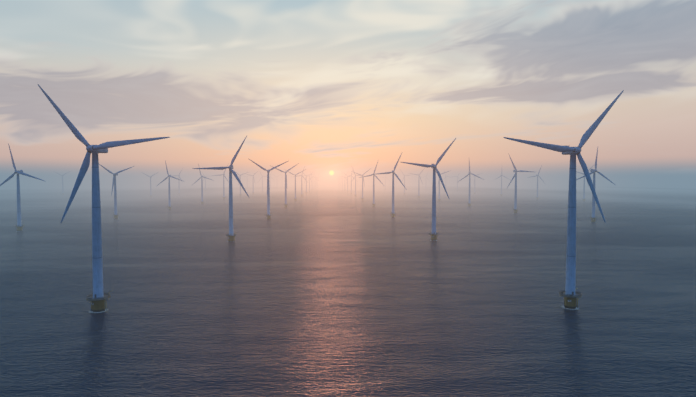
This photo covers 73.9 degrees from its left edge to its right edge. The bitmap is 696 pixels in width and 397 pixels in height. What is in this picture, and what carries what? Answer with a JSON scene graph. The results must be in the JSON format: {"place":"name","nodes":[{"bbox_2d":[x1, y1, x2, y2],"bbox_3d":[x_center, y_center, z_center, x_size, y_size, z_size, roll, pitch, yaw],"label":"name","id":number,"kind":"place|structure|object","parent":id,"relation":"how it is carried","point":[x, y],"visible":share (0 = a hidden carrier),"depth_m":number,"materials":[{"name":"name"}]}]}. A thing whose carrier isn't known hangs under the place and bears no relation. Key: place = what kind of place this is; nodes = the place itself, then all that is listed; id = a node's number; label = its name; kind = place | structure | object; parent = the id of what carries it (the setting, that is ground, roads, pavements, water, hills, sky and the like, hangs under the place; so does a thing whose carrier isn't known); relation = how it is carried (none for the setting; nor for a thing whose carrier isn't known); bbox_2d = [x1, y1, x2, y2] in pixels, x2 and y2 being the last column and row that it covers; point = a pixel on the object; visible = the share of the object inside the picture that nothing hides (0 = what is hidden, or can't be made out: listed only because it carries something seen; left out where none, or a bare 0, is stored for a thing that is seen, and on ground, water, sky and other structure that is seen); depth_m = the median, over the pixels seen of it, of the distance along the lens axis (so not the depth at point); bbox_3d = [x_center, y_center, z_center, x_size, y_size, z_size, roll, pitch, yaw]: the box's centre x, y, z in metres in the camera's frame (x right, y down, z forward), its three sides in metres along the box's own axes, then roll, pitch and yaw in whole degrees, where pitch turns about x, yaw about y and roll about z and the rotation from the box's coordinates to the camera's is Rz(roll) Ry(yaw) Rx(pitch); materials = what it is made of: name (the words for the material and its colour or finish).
{"place":"outdoors","nodes":[
{"label":"outdoors","id":0,"kind":"place"},
{"bbox_2d":[0,180,695,396],"bbox_3d":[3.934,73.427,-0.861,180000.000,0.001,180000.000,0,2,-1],"label":"sea water","id":1,"kind":"structure","parent":0,"point":[327,288],"depth_m":302.32,"materials":[{"name":"blue liquid"}]},
{"bbox_2d":[0,143,43,230],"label":"wind turbine","id":2,"kind":"object","parent":1,"relation":"on","point":[19,226],"visible":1,"depth_m":649.78,"materials":[{"name":"white paint"}]},
{"bbox_2d":[54,171,69,194],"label":"wind turbine","id":3,"kind":"object","parent":1,"relation":"in","point":[62,193],"visible":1,"depth_m":2144.38,"materials":[{"name":"white paint"}]},
{"bbox_2d":[38,84,169,312],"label":"wind turbine","id":4,"kind":"object","parent":1,"relation":"in","point":[97,297],"visible":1,"depth_m":253.56,"materials":[{"name":"white paint"}]},
{"bbox_2d":[99,164,133,218],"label":"wind turbine","id":5,"kind":"object","parent":1,"relation":"on","point":[115,197],"visible":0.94,"depth_m":854.78,"materials":[{"name":"white paint"}]},
{"bbox_2d":[143,173,156,196],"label":"wind turbine","id":6,"kind":"object","parent":1,"relation":"in","point":[150,195],"visible":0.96,"depth_m":1862.28,"materials":[{"name":"white paint"}]},
{"bbox_2d":[157,161,181,209],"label":"wind turbine","id":7,"kind":"object","parent":1,"relation":"on","point":[169,198],"visible":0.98,"depth_m":1111.03,"materials":[{"name":"white paint"}]},
{"bbox_2d":[195,164,213,203],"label":"wind turbine","id":8,"kind":"object","parent":1,"relation":"on","point":[201,201],"visible":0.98,"depth_m":1364.24,"materials":[{"name":"white paint"}]},
{"bbox_2d":[192,136,248,241],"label":"wind turbine","id":9,"kind":"object","parent":1,"relation":"in","point":[231,235],"visible":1,"depth_m":540.80,"materials":[{"name":"white paint"}]},
{"bbox_2d":[212,165,228,199],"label":"wind turbine","id":10,"kind":"object","parent":1,"relation":"on","point":[223,197],"visible":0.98,"depth_m":1670.83,"materials":[{"name":"white paint"}]},
{"bbox_2d":[235,171,247,195],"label":"wind turbine","id":11,"kind":"object","parent":1,"relation":"on","point":[240,194],"visible":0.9,"depth_m":1980.93,"materials":[{"name":"white paint"}]},
{"bbox_2d":[249,159,287,218],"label":"wind turbine","id":12,"kind":"object","parent":1,"relation":"in","point":[268,214],"visible":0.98,"depth_m":845.41,"materials":[{"name":"white paint"}]},
{"bbox_2d":[272,163,298,206],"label":"wind turbine","id":13,"kind":"object","parent":1,"relation":"on","point":[285,204],"visible":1,"depth_m":1203.80,"materials":[{"name":"white paint"}]},
{"bbox_2d":[286,169,305,200],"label":"wind turbine","id":14,"kind":"object","parent":1,"relation":"in","point":[295,198],"visible":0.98,"depth_m":1556.35,"materials":[{"name":"white paint"}]},
{"bbox_2d":[294,167,305,196],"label":"wind turbine","id":15,"kind":"object","parent":1,"relation":"in","point":[301,194],"visible":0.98,"depth_m":1950.37,"materials":[{"name":"white paint"}]},
{"bbox_2d":[345,167,354,193],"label":"wind turbine","id":16,"kind":"object","parent":1,"relation":"on","point":[351,180],"visible":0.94,"depth_m":2260.67,"materials":[{"name":"white paint"}]},
{"bbox_2d":[351,168,361,196],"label":"wind turbine","id":17,"kind":"object","parent":1,"relation":"on","point":[355,182],"visible":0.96,"depth_m":1940.09,"materials":[{"name":"white paint"}]},
{"bbox_2d":[354,168,370,200],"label":"wind turbine","id":18,"kind":"object","parent":1,"relation":"on","point":[362,198],"visible":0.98,"depth_m":1592.59,"materials":[{"name":"white paint"}]},
{"bbox_2d":[359,162,382,206],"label":"wind turbine","id":19,"kind":"object","parent":1,"relation":"on","point":[373,203],"visible":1,"depth_m":1229.18,"materials":[{"name":"white paint"}]},
{"bbox_2d":[377,153,406,217],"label":"wind turbine","id":20,"kind":"object","parent":1,"relation":"on","point":[393,213],"visible":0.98,"depth_m":884.25,"materials":[{"name":"white paint"}]},
{"bbox_2d":[410,167,425,197],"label":"wind turbine","id":21,"kind":"object","parent":1,"relation":"on","point":[419,183],"visible":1,"depth_m":1825.53,"materials":[{"name":"white paint"}]},
{"bbox_2d":[401,138,455,240],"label":"wind turbine","id":22,"kind":"object","parent":1,"relation":"on","point":[433,234],"visible":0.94,"depth_m":551.62,"materials":[{"name":"white paint"}]},
{"bbox_2d":[432,168,450,201],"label":"wind turbine","id":23,"kind":"object","parent":1,"relation":"on","point":[438,199],"visible":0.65,"depth_m":1506.93,"materials":[{"name":"white paint"}]},
{"bbox_2d":[458,161,483,206],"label":"wind turbine","id":24,"kind":"object","parent":1,"relation":"on","point":[468,203],"visible":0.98,"depth_m":1243.71,"materials":[{"name":"white paint"}]},
{"bbox_2d":[496,171,509,195],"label":"wind turbine","id":25,"kind":"object","parent":1,"relation":"on","point":[501,194],"visible":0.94,"depth_m":1977.09,"materials":[{"name":"white paint"}]},
{"bbox_2d":[507,153,532,212],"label":"wind turbine","id":26,"kind":"object","parent":1,"relation":"on","point":[515,209],"visible":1,"depth_m":995.55,"materials":[{"name":"white paint"}]},
{"bbox_2d":[527,165,543,199],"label":"wind turbine","id":27,"kind":"object","parent":1,"relation":"on","point":[537,197],"visible":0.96,"depth_m":1668.86,"materials":[{"name":"white paint"}]},
{"bbox_2d":[503,90,623,309],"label":"wind turbine","id":28,"kind":"object","parent":1,"relation":"on","point":[570,294],"visible":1,"depth_m":260.20,"materials":[{"name":"white paint"}]},
{"bbox_2d":[577,165,593,201],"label":"wind turbine","id":29,"kind":"object","parent":1,"relation":"on","point":[584,185],"visible":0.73,"depth_m":1514.73,"materials":[{"name":"white paint"}]},
{"bbox_2d":[576,148,614,221],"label":"wind turbine","id":30,"kind":"object","parent":1,"relation":"on","point":[593,171],"visible":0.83,"depth_m":783.78,"materials":[{"name":"white paint"}]},
{"bbox_2d":[0,0,695,179],"label":"sky","id":31,"kind":"structure","parent":0,"point":[330,88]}
]}

